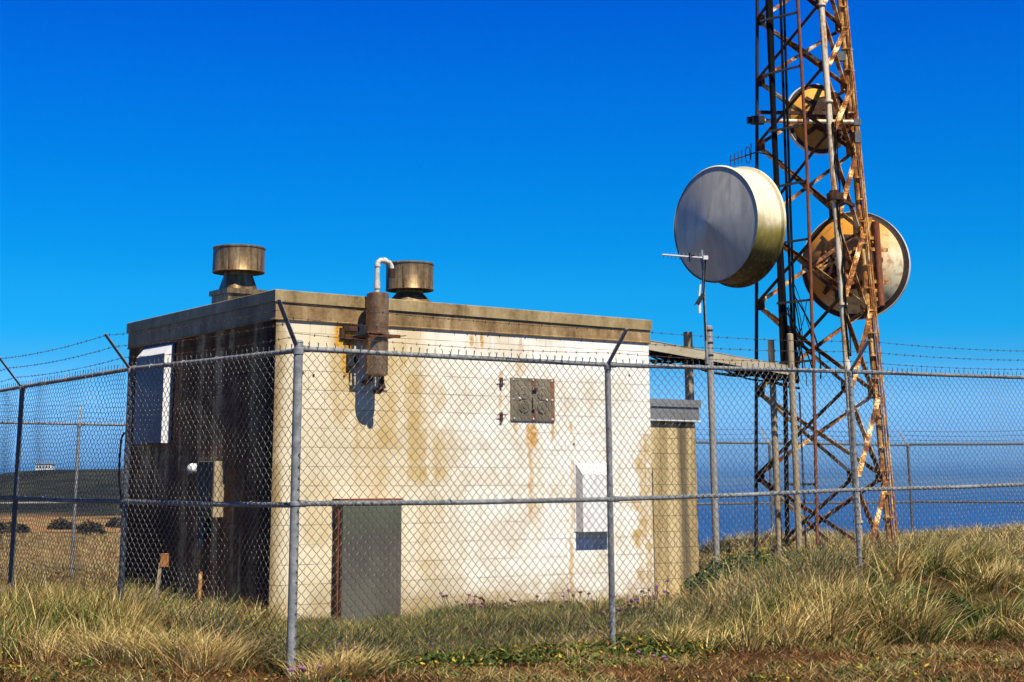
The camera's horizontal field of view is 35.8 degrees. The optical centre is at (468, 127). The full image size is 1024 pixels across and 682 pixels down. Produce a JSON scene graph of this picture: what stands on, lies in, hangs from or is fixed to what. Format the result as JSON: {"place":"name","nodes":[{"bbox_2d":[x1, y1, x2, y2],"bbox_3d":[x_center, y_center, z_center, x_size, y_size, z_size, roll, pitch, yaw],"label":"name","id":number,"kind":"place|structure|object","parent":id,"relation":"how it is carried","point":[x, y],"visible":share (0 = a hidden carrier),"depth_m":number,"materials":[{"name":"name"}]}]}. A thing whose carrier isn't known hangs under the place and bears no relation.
{"place":"outdoors","nodes":[
{"label":"outdoors","id":0,"kind":"place"},
{"bbox_2d":[0,570,284,660],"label":"bunch grass","id":1,"kind":"structure","parent":0,"point":[30,609],"depth_m":13.52,"materials":[{"name":"beige plant"}]},
{"bbox_2d":[155,586,784,673],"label":"grass","id":2,"kind":"structure","parent":0,"point":[395,628],"depth_m":14.83,"materials":[{"name":"plant"}]},
{"bbox_2d":[0,469,1023,681],"bbox_3d":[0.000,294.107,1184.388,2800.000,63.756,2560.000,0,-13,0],"label":"ground","id":3,"kind":"structure","parent":0,"point":[206,677],"depth_m":14.23,"materials":[{"name":"soil"}]},
{"bbox_2d":[0,521,31,533],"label":"scrub bush","id":4,"kind":"object","parent":3,"relation":"on","point":[21,527],"visible":0.44,"depth_m":64.04,"materials":[{"name":"plant"}]},
{"bbox_2d":[35,463,55,469],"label":"ridge house","id":5,"kind":"structure","parent":3,"relation":"on","point":[47,465],"depth_m":326.42,"materials":[{"name":"white paint"}]},
{"bbox_2d":[47,518,75,529],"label":"scrub bush","id":6,"kind":"object","parent":3,"relation":"on","point":[60,526],"visible":0.59,"depth_m":73.57,"materials":[{"name":"plant"}]},
{"bbox_2d":[0,404,125,574],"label":"chain link fence","id":7,"kind":"object","parent":3,"relation":"on","point":[77,464],"visible":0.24,"depth_m":25.00,"materials":[{"name":"metal"}]},
{"bbox_2d":[0,531,178,600],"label":"dry plain grass","id":8,"kind":"structure","parent":3,"relation":"on","point":[28,539],"depth_m":37.29,"materials":[{"name":"beige plant"}]},
{"bbox_2d":[75,519,106,535],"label":"scrub bush","id":9,"kind":"object","parent":3,"relation":"on","point":[87,527],"visible":0.53,"depth_m":58.13,"materials":[{"name":"plant"}]},
{"bbox_2d":[89,647,123,659],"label":"thrift plant","id":10,"kind":"object","parent":3,"relation":"on","point":[92,652],"visible":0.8,"depth_m":12.39,"materials":[{"name":"purple plant"}]},
{"bbox_2d":[105,517,120,527],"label":"scrub bush","id":11,"kind":"object","parent":3,"relation":"on","point":[117,521],"visible":0.42,"depth_m":77.38,"materials":[{"name":"plant"}]},
{"bbox_2d":[0,310,293,658],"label":"chain link fence","id":12,"kind":"object","parent":3,"relation":"on","point":[125,501],"visible":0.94,"depth_m":14.45,"materials":[{"name":"metal"}]},
{"bbox_2d":[152,553,168,611],"bbox_3d":[-3.054,4.573,15.681,0.150,0.691,0.060,0,-13,0],"label":"short stake","id":13,"kind":"object","parent":3,"relation":"on","point":[165,561],"visible":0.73,"depth_m":15.70,"materials":[{"name":"brown wood"}]},
{"bbox_2d":[19,580,320,641],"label":"shaded grass","id":14,"kind":"structure","parent":3,"relation":"on","point":[236,611],"depth_m":14.86,"materials":[{"name":"plant"}]},
{"bbox_2d":[288,665,321,681],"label":"thrift plant","id":15,"kind":"object","parent":3,"relation":"on","point":[302,668],"visible":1,"depth_m":11.81,"materials":[{"name":"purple plant"}]},
{"bbox_2d":[0,608,730,681],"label":"pale tuft grass","id":16,"kind":"structure","parent":3,"relation":"on","point":[133,653],"depth_m":12.38,"materials":[{"name":"beige plant"}]},
{"bbox_2d":[118,244,654,623],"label":"utility building","id":17,"kind":"structure","parent":3,"relation":"on","point":[238,293],"depth_m":18.14,"materials":[{"name":"concrete"}]},
{"bbox_2d":[439,592,477,616],"bbox_3d":[-0.110,5.122,16.880,0.401,0.341,0.155,-2,-13,7],"label":"thrift plant","id":18,"kind":"object","parent":3,"relation":"on","point":[446,595],"visible":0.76,"depth_m":16.88,"materials":[{"name":"purple plant"}]},
{"bbox_2d":[467,599,484,613],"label":"thrift plant","id":19,"kind":"object","parent":3,"relation":"on","point":[482,604],"visible":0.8,"depth_m":16.97,"materials":[{"name":"purple plant"}]},
{"bbox_2d":[0,616,1023,681],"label":"dry mat","id":20,"kind":"object","parent":3,"relation":"on","point":[518,675],"visible":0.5,"depth_m":12.37,"materials":[{"name":"brown plant"}]},
{"bbox_2d":[0,626,1023,681],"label":"leafy ground cover","id":21,"kind":"object","parent":3,"relation":"on","point":[500,652],"visible":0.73,"depth_m":12.88,"materials":[{"name":"green plant"}]},
{"bbox_2d":[505,595,561,613],"bbox_3d":[0.695,5.203,17.099,0.625,0.298,0.120,1,-13,-4],"label":"thrift plant","id":22,"kind":"object","parent":3,"relation":"on","point":[526,604],"visible":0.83,"depth_m":17.12,"materials":[{"name":"purple plant"}]},
{"bbox_2d":[470,592,659,611],"bbox_3d":[1.139,5.484,18.160,3.023,0.228,0.435,8,-15,-32],"label":"withered ground cover","id":23,"kind":"object","parent":3,"relation":"on","point":[518,603],"visible":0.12,"depth_m":17.83,"materials":[{"name":"brown plant"}]},
{"bbox_2d":[561,589,590,617],"bbox_3d":[1.146,5.069,16.759,0.290,0.344,0.217,-5,-13,21],"label":"thrift plant","id":24,"kind":"object","parent":3,"relation":"on","point":[580,592],"visible":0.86,"depth_m":16.77,"materials":[{"name":"purple plant"}]},
{"bbox_2d":[599,609,621,622],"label":"thrift plant","id":25,"kind":"object","parent":3,"relation":"on","point":[619,610],"visible":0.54,"depth_m":15.51,"materials":[{"name":"purple plant"}]},
{"bbox_2d":[615,599,639,624],"bbox_3d":[1.633,4.976,16.222,0.178,0.308,0.220,12,-17,-43],"label":"thrift plant","id":26,"kind":"object","parent":3,"relation":"on","point":[627,601],"visible":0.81,"depth_m":16.23,"materials":[{"name":"purple plant"}]},
{"bbox_2d":[634,588,657,613],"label":"thrift plant","id":27,"kind":"object","parent":3,"relation":"on","point":[648,599],"visible":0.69,"depth_m":16.41,"materials":[{"name":"purple plant"}]},
{"bbox_2d":[636,650,655,659],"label":"thrift plant","id":28,"kind":"object","parent":3,"relation":"on","point":[638,652],"visible":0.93,"depth_m":13.36,"materials":[{"name":"purple plant"}]},
{"bbox_2d":[276,299,1023,676],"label":"chain link fence","id":29,"kind":"object","parent":3,"relation":"on","point":[296,503],"visible":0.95,"depth_m":14.42,"materials":[{"name":"metal"}]},
{"bbox_2d":[655,579,669,606],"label":"thrift plant","id":30,"kind":"object","parent":3,"relation":"on","point":[667,581],"visible":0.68,"depth_m":16.73,"materials":[{"name":"purple plant"}]},
{"bbox_2d":[650,399,700,594],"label":"annex building","id":31,"kind":"structure","parent":3,"relation":"on","point":[676,432],"depth_m":21.31,"materials":[{"name":"beige concrete"}]},
{"bbox_2d":[683,332,698,554],"bbox_3d":[3.466,5.167,24.667,0.100,3.947,0.100,8,-15,-32],"label":"timber post","id":32,"kind":"object","parent":3,"relation":"on","point":[688,341],"visible":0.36,"depth_m":24.90,"materials":[{"name":"wood"}]},
{"bbox_2d":[675,563,738,596],"bbox_3d":[2.833,5.354,18.527,0.678,0.496,1.106,-9,-16,36],"label":"leafy shrub","id":33,"kind":"object","parent":3,"relation":"on","point":[699,580],"visible":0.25,"depth_m":18.37,"materials":[{"name":"green plant"}]},
{"bbox_2d":[707,325,719,568],"bbox_3d":[3.108,4.372,20.131,0.104,3.692,0.104,0,-13,0],"label":"support pole","id":34,"kind":"object","parent":3,"relation":"on","point":[711,410],"visible":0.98,"depth_m":20.17,"materials":[{"name":"metal"}]},
{"bbox_2d":[662,250,708,363],"bbox_3d":[2.827,2.334,20.654,0.693,1.501,0.192,-11,-17,41],"label":"mast antenna","id":35,"kind":"object","parent":34,"relation":"attached to","point":[702,295],"visible":0.99,"depth_m":20.53,"materials":[{"name":"metal"}]},
{"bbox_2d":[700,545,836,582],"bbox_3d":[3.864,5.578,19.780,2.948,0.669,1.062,11,-16,-39],"label":"leafy shrub","id":36,"kind":"object","parent":3,"relation":"on","point":[759,558],"visible":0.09,"depth_m":19.39,"materials":[{"name":"green plant"}]},
{"bbox_2d":[768,340,783,566],"bbox_3d":[4.244,4.686,21.905,0.088,3.476,0.090,0,-13,0],"label":"support pole","id":37,"kind":"object","parent":3,"relation":"on","point":[771,355],"visible":0.71,"depth_m":21.91,"materials":[{"name":"metal"}]},
{"bbox_2d":[787,333,802,555],"bbox_3d":[4.274,4.492,20.719,0.082,3.574,0.084,0,-13,0],"label":"support pole","id":38,"kind":"object","parent":3,"relation":"on","point":[790,347],"visible":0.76,"depth_m":20.78,"materials":[{"name":"grey metal"}]},
{"bbox_2d":[649,340,799,388],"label":"cable bridge","id":39,"kind":"structure","parent":38,"relation":"attached to","point":[665,352],"depth_m":21.89,"materials":[{"name":"metal"}]},
{"bbox_2d":[573,522,1023,654],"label":"tussock grass","id":40,"kind":"structure","parent":3,"relation":"on","point":[811,613],"depth_m":14.97,"materials":[{"name":"beige plant"}]},
{"bbox_2d":[798,392,806,551],"bbox_3d":[4.652,5.027,22.034,0.027,2.655,0.028,0,-13,0],"label":"thin pipe","id":41,"kind":"object","parent":3,"relation":"on","point":[804,508],"visible":0.43,"depth_m":22.08,"materials":[{"name":"metal"}]},
{"bbox_2d":[695,428,913,544],"bbox_3d":[6.290,7.933,33.097,7.507,3.248,0.401,6,-14,-26],"label":"chain link fence","id":42,"kind":"object","parent":3,"relation":"on","point":[771,480],"visible":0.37,"depth_m":33.32,"materials":[{"name":"metal"}]},
{"bbox_2d":[746,0,898,563],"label":"lattice tower","id":43,"kind":"structure","parent":3,"relation":"on","point":[834,201],"depth_m":22.79,"materials":[{"name":"metal"}]},
{"bbox_2d":[674,165,785,287],"bbox_3d":[3.839,1.427,22.775,1.124,1.750,1.772,6,-14,-27],"label":"drum dish antenna","id":44,"kind":"object","parent":43,"relation":"attached to","point":[729,221],"visible":0.98,"depth_m":22.30,"materials":[{"name":"metal"}]},
{"bbox_2d":[730,144,782,165],"bbox_3d":[4.141,0.415,23.112,0.760,0.417,0.514,0,-13,0],"label":"side yagi antenna","id":45,"kind":"object","parent":43,"relation":"attached to","point":[745,155],"visible":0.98,"depth_m":23.09,"materials":[{"name":"metal"}]},
{"bbox_2d":[758,84,851,154],"bbox_3d":[5.095,-0.193,23.675,1.638,1.088,0.596,4,-13,-17],"label":"dish antenna","id":46,"kind":"object","parent":43,"relation":"attached to","point":[814,103],"visible":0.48,"depth_m":23.79,"materials":[{"name":"metal"}]},
{"bbox_2d":[801,211,910,319],"bbox_3d":[5.798,2.063,24.252,1.688,1.688,0.930,-6,-14,27],"label":"open dish antenna","id":47,"kind":"object","parent":43,"relation":"attached to","point":[891,262],"visible":0.52,"depth_m":24.23,"materials":[{"name":"metal"}]},
{"bbox_2d":[699,516,1023,575],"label":"crest grass","id":48,"kind":"structure","parent":3,"relation":"on","point":[810,540],"depth_m":24.52,"materials":[{"name":"plant"}]},
{"bbox_2d":[880,583,980,627],"bbox_3d":[4.291,4.545,15.073,1.116,0.392,0.673,-4,-13,19],"label":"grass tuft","id":49,"kind":"object","parent":3,"relation":"on","point":[954,602],"visible":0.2,"depth_m":14.98,"materials":[{"name":"plant"}]},
{"bbox_2d":[903,430,1023,533],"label":"chain link fence","id":50,"kind":"object","parent":3,"relation":"on","point":[940,444],"visible":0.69,"depth_m":34.42,"materials":[{"name":"metal"}]},
{"bbox_2d":[0,0,1023,481],"label":"sky","id":51,"kind":"structure","parent":0,"point":[542,155],"materials":[{"name":"blue"}]},
{"bbox_2d":[697,482,1023,546],"bbox_3d":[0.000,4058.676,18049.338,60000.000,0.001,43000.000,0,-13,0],"label":"sea","id":52,"kind":"structure","parent":0,"point":[874,510],"depth_m":2089.63,"materials":[{"name":"liquid"}]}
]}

